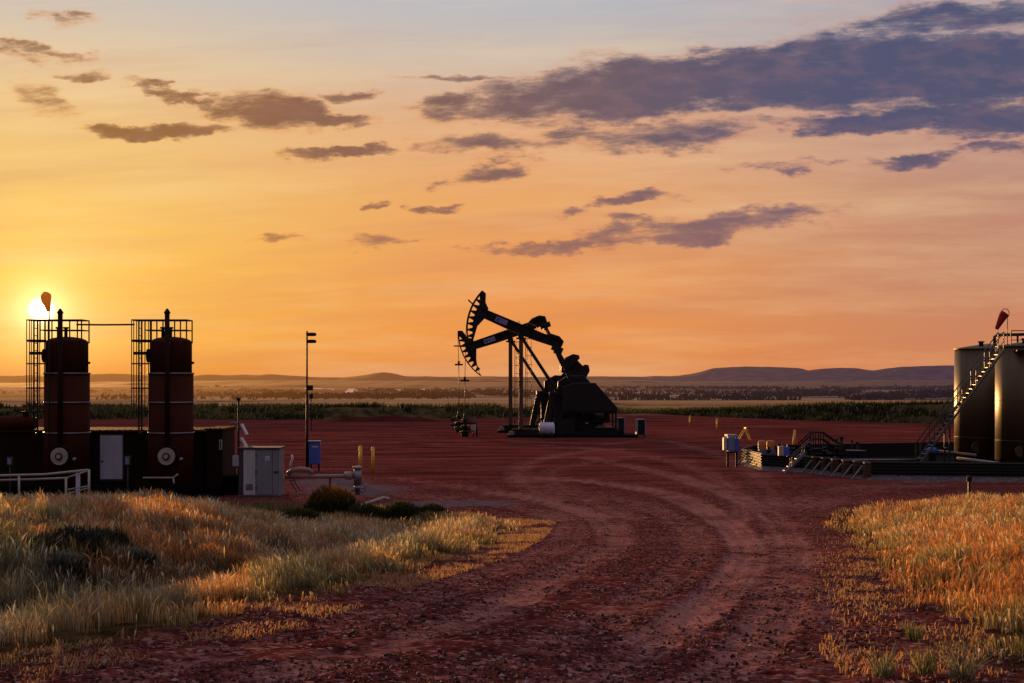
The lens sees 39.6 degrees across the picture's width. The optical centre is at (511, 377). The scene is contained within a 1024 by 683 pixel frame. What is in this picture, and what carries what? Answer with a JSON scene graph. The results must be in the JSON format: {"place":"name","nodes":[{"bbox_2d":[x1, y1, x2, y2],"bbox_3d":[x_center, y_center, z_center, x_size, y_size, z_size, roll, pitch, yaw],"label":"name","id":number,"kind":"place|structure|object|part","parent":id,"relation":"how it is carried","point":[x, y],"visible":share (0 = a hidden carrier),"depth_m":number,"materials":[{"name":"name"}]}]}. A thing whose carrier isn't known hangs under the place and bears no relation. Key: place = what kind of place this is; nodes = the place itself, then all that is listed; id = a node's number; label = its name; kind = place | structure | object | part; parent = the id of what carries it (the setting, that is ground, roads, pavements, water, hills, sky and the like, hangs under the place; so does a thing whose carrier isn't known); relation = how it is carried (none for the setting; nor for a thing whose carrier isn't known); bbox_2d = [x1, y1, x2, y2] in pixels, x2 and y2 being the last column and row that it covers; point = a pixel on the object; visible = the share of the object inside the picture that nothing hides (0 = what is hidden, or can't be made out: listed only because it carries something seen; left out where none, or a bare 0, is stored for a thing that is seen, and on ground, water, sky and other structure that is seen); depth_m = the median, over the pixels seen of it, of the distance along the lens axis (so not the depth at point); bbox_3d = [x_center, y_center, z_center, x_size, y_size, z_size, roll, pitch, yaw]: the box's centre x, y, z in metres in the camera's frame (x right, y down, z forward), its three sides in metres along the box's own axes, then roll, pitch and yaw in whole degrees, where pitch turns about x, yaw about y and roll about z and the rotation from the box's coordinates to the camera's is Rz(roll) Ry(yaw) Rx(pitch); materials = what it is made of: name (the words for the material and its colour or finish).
{"place":"outdoors","nodes":[
{"label":"outdoors","id":0,"kind":"place"},
{"bbox_2d":[0,427,208,485],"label":"equipment building","id":1,"kind":"structure","parent":0,"point":[111,448],"depth_m":58.58,"materials":[{"name":"brown metal"}]},
{"bbox_2d":[0,411,36,429],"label":"horizontal vessel","id":2,"kind":"object","parent":1,"relation":"on","point":[24,421],"visible":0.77,"depth_m":58.65,"materials":[{"name":"red metal"}]},
{"bbox_2d":[100,436,122,478],"bbox_3d":[-16.476,3.263,58.439,0.918,1.795,0.118,0,0,0],"label":"door","id":3,"kind":"structure","parent":1,"relation":"in","point":[111,447],"depth_m":58.46,"materials":[{"name":"grey metal"}]},
{"bbox_2d":[0,380,953,388],"bbox_3d":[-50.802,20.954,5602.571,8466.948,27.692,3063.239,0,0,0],"label":"hills","id":4,"kind":"structure","parent":0,"point":[345,384],"depth_m":4924.78,"materials":[{"name":"plant"}]},
{"bbox_2d":[0,372,953,382],"bbox_3d":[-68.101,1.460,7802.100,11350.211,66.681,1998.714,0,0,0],"label":"hills","id":5,"kind":"structure","parent":0,"point":[382,376],"depth_m":7454.72,"materials":[{"name":"brown soil"}]},
{"bbox_2d":[0,387,1023,682],"bbox_3d":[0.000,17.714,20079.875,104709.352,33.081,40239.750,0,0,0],"label":"ground","id":6,"kind":"structure","parent":0,"point":[664,463],"depth_m":27.45,"materials":[{"name":"red soil"}]},
{"bbox_2d":[7,457,13,495],"bbox_3d":[-19.660,3.950,55.690,0.220,1.700,0.180,0,0,0],"label":"junction box","id":7,"kind":"object","parent":6,"relation":"on","point":[10,461],"visible":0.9,"depth_m":55.68,"materials":[{"name":"blue paint"}]},
{"bbox_2d":[16,528,69,559],"bbox_3d":[-7.757,2.757,23.346,1.056,0.576,1.104,0,0,-15],"label":"bush","id":8,"kind":"object","parent":6,"relation":"on","point":[54,541],"visible":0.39,"depth_m":23.20,"materials":[{"name":"green plant"}]},
{"bbox_2d":[0,469,89,495],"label":"pipe railing","id":9,"kind":"object","parent":6,"relation":"on","point":[77,475],"visible":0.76,"depth_m":51.53,"materials":[{"name":"grey metal"}]},
{"bbox_2d":[41,292,50,485],"bbox_3d":[-18.476,0.689,56.372,0.415,8.223,0.438,0,0,0],"label":"windsock","id":10,"kind":"object","parent":6,"relation":"on","point":[46,299],"visible":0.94,"depth_m":56.48,"materials":[{"name":"black metal"}]},
{"bbox_2d":[26,308,90,485],"bbox_3d":[-18.256,0.998,57.208,2.447,7.504,2.235,0,0,0],"label":"heater treater","id":11,"kind":"object","parent":6,"relation":"on","point":[70,402],"visible":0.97,"depth_m":56.71,"materials":[{"name":"galvanised steel"},{"name":"black steel"},{"name":"red paint"}]},
{"bbox_2d":[76,324,134,325],"bbox_3d":[-16.295,-2.136,57.000,2.326,0.080,0.070,0,0,0],"label":"connecting pipe","id":12,"kind":"object","parent":11,"relation":"attached to","point":[105,324],"visible":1,"depth_m":56.97,"materials":[{"name":"black metal"}]},
{"bbox_2d":[37,549,93,577],"bbox_3d":[-7.094,2.933,22.530,0.936,0.460,0.946,0,0,0],"label":"bush","id":13,"kind":"object","parent":6,"relation":"on","point":[62,558],"visible":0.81,"depth_m":22.36,"materials":[{"name":"green plant"}]},
{"bbox_2d":[47,522,112,559],"bbox_3d":[-7.541,2.781,24.405,1.391,0.658,1.350,0,0,0],"label":"bush","id":14,"kind":"object","parent":6,"relation":"on","point":[71,531],"visible":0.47,"depth_m":24.29,"materials":[{"name":"green plant"}]},
{"bbox_2d":[88,525,132,550],"bbox_3d":[-7.393,2.912,25.615,1.109,0.550,1.148,0,0,0],"label":"bush","id":15,"kind":"object","parent":6,"relation":"on","point":[113,535],"visible":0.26,"depth_m":25.53,"materials":[{"name":"green plant"}]},
{"bbox_2d":[0,483,223,499],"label":"containment wall","id":16,"kind":"structure","parent":6,"relation":"on","point":[216,491],"depth_m":56.00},
{"bbox_2d":[124,456,130,491],"bbox_3d":[-15.051,3.930,55.690,0.220,1.741,0.180,0,0,0],"label":"junction box","id":17,"kind":"object","parent":6,"relation":"on","point":[127,461],"visible":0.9,"depth_m":55.65,"materials":[{"name":"blue paint"}]},
{"bbox_2d":[111,546,156,567],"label":"bush","id":18,"kind":"object","parent":6,"relation":"on","point":[144,554],"visible":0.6,"depth_m":24.69,"materials":[{"name":"green plant"}]},
{"bbox_2d":[143,474,177,483],"bbox_3d":[-13.775,3.942,55.707,1.409,0.398,0.256,0,0,0],"label":"drain pipe","id":19,"kind":"object","parent":6,"relation":"on","point":[161,478],"visible":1,"depth_m":55.77,"materials":[{"name":"grey metal"}]},
{"bbox_2d":[131,308,193,485],"bbox_3d":[-14.058,0.998,57.208,2.447,7.504,2.235,0,0,0],"label":"heater treater","id":20,"kind":"object","parent":6,"relation":"on","point":[170,411],"visible":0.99,"depth_m":56.70,"materials":[{"name":"galvanised steel"},{"name":"black steel"},{"name":"red paint"}]},
{"bbox_2d":[165,538,202,557],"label":"bush","id":21,"kind":"object","parent":6,"relation":"on","point":[187,541],"visible":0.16,"depth_m":27.13,"materials":[{"name":"green plant"}]},
{"bbox_2d":[205,426,236,486],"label":"annexe","id":22,"kind":"structure","parent":6,"relation":"on","point":[220,446],"depth_m":58.30,"materials":[{"name":"brown metal"}]},
{"bbox_2d":[219,440,221,449],"bbox_3d":[-11.942,2.733,58.278,0.120,0.408,0.035,0,0,0],"label":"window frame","id":23,"kind":"structure","parent":22,"relation":"in","point":[220,441],"depth_m":58.27,"materials":[{"name":"grey metal"}]},
{"bbox_2d":[232,456,237,475],"bbox_3d":[-11.394,4.000,58.600,0.220,1.600,0.160,0,0,0],"label":"meter box","id":24,"kind":"object","parent":6,"relation":"on","point":[235,461],"visible":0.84,"depth_m":58.52,"materials":[{"name":"black metal"}]},
{"bbox_2d":[230,397,247,473],"bbox_3d":[-11.424,2.804,59.500,0.755,3.991,0.500,0,0,0],"label":"solar pole","id":25,"kind":"object","parent":6,"relation":"on","point":[243,428],"visible":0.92,"depth_m":59.49,"materials":[{"name":"black metal"}]},
{"bbox_2d":[237,446,285,496],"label":"equipment shed","id":26,"kind":"structure","parent":6,"relation":"on","point":[260,471],"depth_m":57.18,"materials":[{"name":"paint"}]},
{"bbox_2d":[256,450,277,494],"bbox_3d":[-9.840,3.793,57.179,0.895,1.814,0.078,0,0,0],"label":"door","id":27,"kind":"structure","parent":26,"relation":"in","point":[264,457],"depth_m":57.17,"materials":[{"name":"paint"}]},
{"bbox_2d":[0,487,528,668],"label":"roadside grass","id":28,"kind":"structure","parent":6,"relation":"on","point":[263,569],"depth_m":25.82,"materials":[{"name":"yellow plant"}]},
{"bbox_2d":[0,384,535,399],"bbox_3d":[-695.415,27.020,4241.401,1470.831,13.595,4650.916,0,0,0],"label":"woodland","id":29,"kind":"object","parent":6,"relation":"on","point":[404,393],"visible":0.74,"depth_m":2290.50,"materials":[{"name":"green plant"}]},
{"bbox_2d":[280,507,321,522],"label":"bush","id":30,"kind":"object","parent":6,"relation":"on","point":[299,512],"visible":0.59,"depth_m":43.64,"materials":[{"name":"green plant"}]},
{"bbox_2d":[306,331,316,466],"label":"light mast","id":31,"kind":"object","parent":6,"relation":"on","point":[309,387],"visible":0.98,"depth_m":72.94,"materials":[{"name":"black metal"}]},
{"bbox_2d":[308,440,320,470],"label":"blue control box","id":32,"kind":"object","parent":6,"relation":"on","point":[314,451],"visible":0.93,"depth_m":73.00,"materials":[{"name":"paint"}]},
{"bbox_2d":[285,455,353,492],"bbox_3d":[-7.877,3.981,58.500,2.926,1.639,0.340,0,0,0],"label":"flow line","id":33,"kind":"object","parent":6,"relation":"on","point":[347,475],"visible":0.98,"depth_m":58.43,"materials":[{"name":"black metal"}]},
{"bbox_2d":[304,483,359,515],"bbox_3d":[-6.142,4.184,48.999,2.285,1.243,2.334,0,0,0],"label":"bush","id":34,"kind":"object","parent":6,"relation":"on","point":[336,498],"visible":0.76,"depth_m":48.57,"materials":[{"name":"green plant"}]},
{"bbox_2d":[351,466,365,494],"bbox_3d":[-6.316,4.210,58.500,0.596,1.180,0.400,0,0,0],"label":"valve riser","id":35,"kind":"object","parent":6,"relation":"on","point":[357,477],"visible":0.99,"depth_m":58.38,"materials":[{"name":"metal"}]},
{"bbox_2d":[359,445,361,469],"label":"bollard","id":36,"kind":"object","parent":6,"relation":"on","point":[360,455],"visible":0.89,"depth_m":73.68,"materials":[{"name":"yellow metal"}]},
{"bbox_2d":[344,500,393,521],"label":"bush","id":37,"kind":"object","parent":6,"relation":"on","point":[371,508],"visible":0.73,"depth_m":47.31,"materials":[{"name":"green plant"}]},
{"bbox_2d":[371,447,374,473],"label":"bollard","id":38,"kind":"object","parent":6,"relation":"on","point":[372,460],"visible":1,"depth_m":71.51,"materials":[{"name":"yellow metal"}]},
{"bbox_2d":[361,496,389,504],"bbox_3d":[-5.206,4.621,52.753,0.574,0.264,4.653,0,0,15],"label":"loose pipe","id":39,"kind":"object","parent":6,"relation":"on","point":[380,499],"visible":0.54,"depth_m":53.54,"materials":[{"name":"grey metal"}]},
{"bbox_2d":[333,415,437,421],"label":"dirt mound","id":40,"kind":"object","parent":6,"relation":"on","point":[385,418],"visible":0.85,"depth_m":156.34,"materials":[{"name":"red soil"}]},
{"bbox_2d":[385,499,424,518],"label":"bush","id":41,"kind":"object","parent":6,"relation":"on","point":[402,508],"visible":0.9,"depth_m":47.94,"materials":[{"name":"green plant"}]},
{"bbox_2d":[420,502,448,515],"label":"bush","id":42,"kind":"object","parent":6,"relation":"on","point":[433,507],"visible":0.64,"depth_m":48.49,"materials":[{"name":"green plant"}]},
{"bbox_2d":[450,410,469,431],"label":"wellhead","id":43,"kind":"object","parent":6,"relation":"on","point":[459,418],"visible":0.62,"depth_m":125.91,"materials":[{"name":"black metal"}]},
{"bbox_2d":[456,413,476,436],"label":"wellhead","id":44,"kind":"object","parent":6,"relation":"on","point":[464,432],"visible":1,"depth_m":115.85,"materials":[{"name":"black metal"}]},
{"bbox_2d":[0,403,953,423],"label":"earth berm","id":45,"kind":"structure","parent":6,"relation":"on","point":[350,412],"depth_m":166.87,"materials":[{"name":"soil"}]},
{"bbox_2d":[0,399,952,423],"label":"berm weeds","id":46,"kind":"object","parent":45,"relation":"on","point":[749,411],"visible":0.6,"depth_m":166.86,"materials":[{"name":"green plant"}]},
{"bbox_2d":[13,512,1009,682],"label":"dry weeds","id":47,"kind":"object","parent":6,"relation":"on","point":[502,545],"visible":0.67,"depth_m":17.39,"materials":[{"name":"yellow plant"}]},
{"bbox_2d":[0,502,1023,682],"bbox_3d":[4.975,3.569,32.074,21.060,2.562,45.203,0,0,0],"label":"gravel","id":48,"kind":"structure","parent":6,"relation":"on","point":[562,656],"depth_m":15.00,"materials":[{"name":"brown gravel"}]},
{"bbox_2d":[454,315,604,432],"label":"pumpjack","id":49,"kind":"object","parent":6,"relation":"on","point":[573,365],"visible":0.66,"depth_m":125.47,"materials":[{"name":"black steel"},{"name":"paint"}]},
{"bbox_2d":[539,422,554,437],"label":"chemical tank","id":50,"kind":"object","parent":6,"relation":"on","point":[546,428],"visible":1,"depth_m":113.00,"materials":[{"name":"white metal"}]},
{"bbox_2d":[461,291,636,437],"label":"pumpjack","id":51,"kind":"object","parent":6,"relation":"on","point":[577,402],"visible":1,"depth_m":115.15,"materials":[{"name":"black steel"},{"name":"paint"}]},
{"bbox_2d":[617,417,624,431],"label":"control cabinet","id":52,"kind":"object","parent":6,"relation":"on","point":[620,424],"visible":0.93,"depth_m":114.76,"materials":[{"name":"grey metal"}]},
{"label":"door","id":53,"kind":"part","parent":52,"relation":"part of","materials":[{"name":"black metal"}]},
{"bbox_2d":[635,419,645,437],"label":"control cabinet","id":54,"kind":"object","parent":6,"relation":"on","point":[640,426],"visible":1,"depth_m":113.77,"materials":[{"name":"grey metal"}]},
{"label":"door","id":55,"kind":"part","parent":54,"relation":"part of","materials":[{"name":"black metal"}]},
{"bbox_2d":[723,434,738,466],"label":"electrical station","id":56,"kind":"object","parent":6,"relation":"on","point":[730,443],"visible":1,"depth_m":76.18,"materials":[{"name":"blue paint"}]},
{"bbox_2d":[513,384,953,399],"bbox_3d":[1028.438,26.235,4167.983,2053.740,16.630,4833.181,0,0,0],"label":"woodland","id":57,"kind":"object","parent":6,"relation":"on","point":[785,393],"visible":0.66,"depth_m":2311.59,"materials":[{"name":"green plant"}]},
{"bbox_2d":[738,427,750,439],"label":"sawhorse","id":58,"kind":"object","parent":6,"relation":"on","point":[745,428],"visible":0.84,"depth_m":109.20,"materials":[{"name":"yellow paint"}]},
{"bbox_2d":[792,430,795,444],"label":"bollard","id":59,"kind":"object","parent":6,"relation":"on","point":[794,436],"visible":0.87,"depth_m":94.78,"materials":[{"name":"yellow metal"}]},
{"bbox_2d":[781,439,812,473],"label":"step ladder","id":60,"kind":"object","parent":6,"relation":"on","point":[794,462],"visible":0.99,"depth_m":71.49,"materials":[{"name":"metal"}]},
{"bbox_2d":[854,640,906,677],"bbox_3d":[3.048,2.350,11.872,0.600,0.327,0.675,0,0,0],"label":"weed tuft","id":61,"kind":"object","parent":6,"relation":"on","point":[884,666],"visible":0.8,"depth_m":11.83,"materials":[{"name":"green plant"}]},
{"bbox_2d":[738,442,1023,478],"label":"containment wall","id":62,"kind":"structure","parent":6,"relation":"on","point":[864,468],"depth_m":69.37,"materials":[{"name":"black metal"}]},
{"bbox_2d":[740,461,1023,481],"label":"gravel skirt","id":63,"kind":"object","parent":6,"relation":"on","point":[934,478],"visible":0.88,"depth_m":67.37,"materials":[{"name":"gravel"}]},
{"bbox_2d":[778,444,789,465],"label":"junction box","id":64,"kind":"object","parent":63,"relation":"on","point":[783,451],"visible":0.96,"depth_m":72.75,"materials":[{"name":"beige paint"}]},
{"bbox_2d":[830,454,959,461],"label":"containment liner","id":65,"kind":"object","parent":6,"relation":"on","point":[939,458],"visible":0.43,"depth_m":85.32,"materials":[{"name":"black plastic"}]},
{"bbox_2d":[754,440,766,453],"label":"transfer pump","id":66,"kind":"object","parent":65,"relation":"on","point":[762,446],"visible":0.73,"depth_m":79.30,"materials":[{"name":"orange metal"}]},
{"bbox_2d":[767,440,775,452],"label":"transfer pump","id":67,"kind":"object","parent":65,"relation":"on","point":[770,443],"visible":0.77,"depth_m":79.60,"materials":[{"name":"orange metal"}]},
{"bbox_2d":[766,442,846,457],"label":"pipe manifold","id":68,"kind":"object","parent":65,"relation":"on","point":[824,453],"visible":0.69,"depth_m":78.90,"materials":[{"name":"black metal"}]},
{"bbox_2d":[797,431,839,457],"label":"crossover stair","id":69,"kind":"object","parent":65,"relation":"on","point":[823,439],"visible":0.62,"depth_m":83.12,"materials":[{"name":"black metal"}]},
{"bbox_2d":[839,436,843,457],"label":"vent post","id":70,"kind":"object","parent":65,"relation":"on","point":[841,438],"visible":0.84,"depth_m":80.43,"materials":[{"name":"black metal"}]},
{"bbox_2d":[851,440,852,457],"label":"vent post","id":71,"kind":"object","parent":65,"relation":"on","point":[851,448],"visible":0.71,"depth_m":80.47,"materials":[{"name":"black metal"}]},
{"bbox_2d":[856,442,858,457],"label":"vent post","id":72,"kind":"object","parent":65,"relation":"on","point":[857,448],"visible":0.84,"depth_m":80.44,"materials":[{"name":"black metal"}]},
{"bbox_2d":[842,458,919,460],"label":"pipe rack","id":73,"kind":"object","parent":65,"relation":"on","point":[890,459],"visible":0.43,"depth_m":74.67,"materials":[{"name":"metal"}]},
{"bbox_2d":[925,447,936,460],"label":"blue barrel","id":74,"kind":"object","parent":65,"relation":"on","point":[931,456],"visible":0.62,"depth_m":75.83,"materials":[{"name":"paint"}]},
{"bbox_2d":[937,450,976,455],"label":"pipe","id":75,"kind":"object","parent":65,"relation":"on","point":[959,453],"visible":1,"depth_m":75.11,"materials":[{"name":"grey metal"}]},
{"bbox_2d":[915,332,1004,461],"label":"tank stair","id":76,"kind":"object","parent":65,"relation":"on","point":[932,439],"visible":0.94,"depth_m":74.81,"materials":[{"name":"metal"}]},
{"bbox_2d":[953,341,997,461],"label":"storage tank","id":77,"kind":"object","parent":65,"relation":"on","point":[974,426],"visible":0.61,"depth_m":80.36,"materials":[{"name":"black metal"}]},
{"bbox_2d":[993,333,1023,345],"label":"vent header","id":78,"kind":"object","parent":77,"relation":"attached to","point":[1014,334],"visible":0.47,"depth_m":80.41,"materials":[{"name":"black metal"}]},
{"bbox_2d":[956,457,995,461],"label":"pipe","id":79,"kind":"object","parent":65,"relation":"on","point":[968,459],"visible":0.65,"depth_m":74.14,"materials":[{"name":"grey metal"}]},
{"bbox_2d":[995,338,1023,461],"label":"storage tank","id":80,"kind":"object","parent":65,"relation":"on","point":[1009,405],"visible":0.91,"depth_m":76.09,"materials":[{"name":"metal"}]},
{"bbox_2d":[995,309,1008,344],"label":"windsock","id":81,"kind":"object","parent":80,"relation":"attached to","point":[1003,316],"visible":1,"depth_m":76.60,"materials":[{"name":"fabric"}]},
{"bbox_2d":[1010,330,1023,350],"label":"tank walkway","id":82,"kind":"structure","parent":80,"relation":"attached to","point":[1011,338],"depth_m":76.20,"materials":[{"name":"black metal"}]},
{"bbox_2d":[893,615,926,640],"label":"weed tuft","id":83,"kind":"object","parent":6,"relation":"on","point":[911,636],"visible":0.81,"depth_m":14.36,"materials":[{"name":"green plant"}]},
{"bbox_2d":[822,490,1023,660],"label":"roadside grass","id":84,"kind":"structure","parent":6,"relation":"on","point":[992,549],"depth_m":25.52,"materials":[{"name":"yellow plant"}]},
{"bbox_2d":[897,639,956,674],"bbox_3d":[3.533,2.368,11.940,0.528,0.306,0.634,0,0,0],"label":"weed tuft","id":85,"kind":"object","parent":6,"relation":"on","point":[926,665],"visible":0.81,"depth_m":11.95,"materials":[{"name":"green plant"}]},
{"bbox_2d":[930,636,1004,680],"bbox_3d":[3.664,2.307,11.684,0.726,0.390,0.796,0,0,0],"label":"weed tuft","id":86,"kind":"object","parent":6,"relation":"on","point":[971,673],"visible":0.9,"depth_m":11.63,"materials":[{"name":"green plant"}]},
{"bbox_2d":[967,476,971,496],"bbox_3d":[16.069,4.089,49.992,0.180,1.286,0.085,0,0,0],"label":"sign post","id":87,"kind":"object","parent":6,"relation":"on","point":[969,479],"visible":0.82,"depth_m":49.95,"materials":[{"name":"black metal"}]},
{"bbox_2d":[0,0,1023,376],"label":"sky","id":88,"kind":"structure","parent":0,"point":[677,187],"materials":[{"name":"orange"}]},
{"bbox_2d":[451,365,953,381],"bbox_3d":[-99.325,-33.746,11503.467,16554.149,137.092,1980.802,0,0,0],"label":"hills","id":89,"kind":"structure","parent":0,"point":[942,372],"depth_m":11041.62,"materials":[{"name":"brown soil"}]},
{"bbox_2d":[846,450,865,451],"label":"pipe","id":90,"kind":"object","parent":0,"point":[856,450],"visible":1,"depth_m":77.96,"materials":[{"name":"metal"}]}
]}

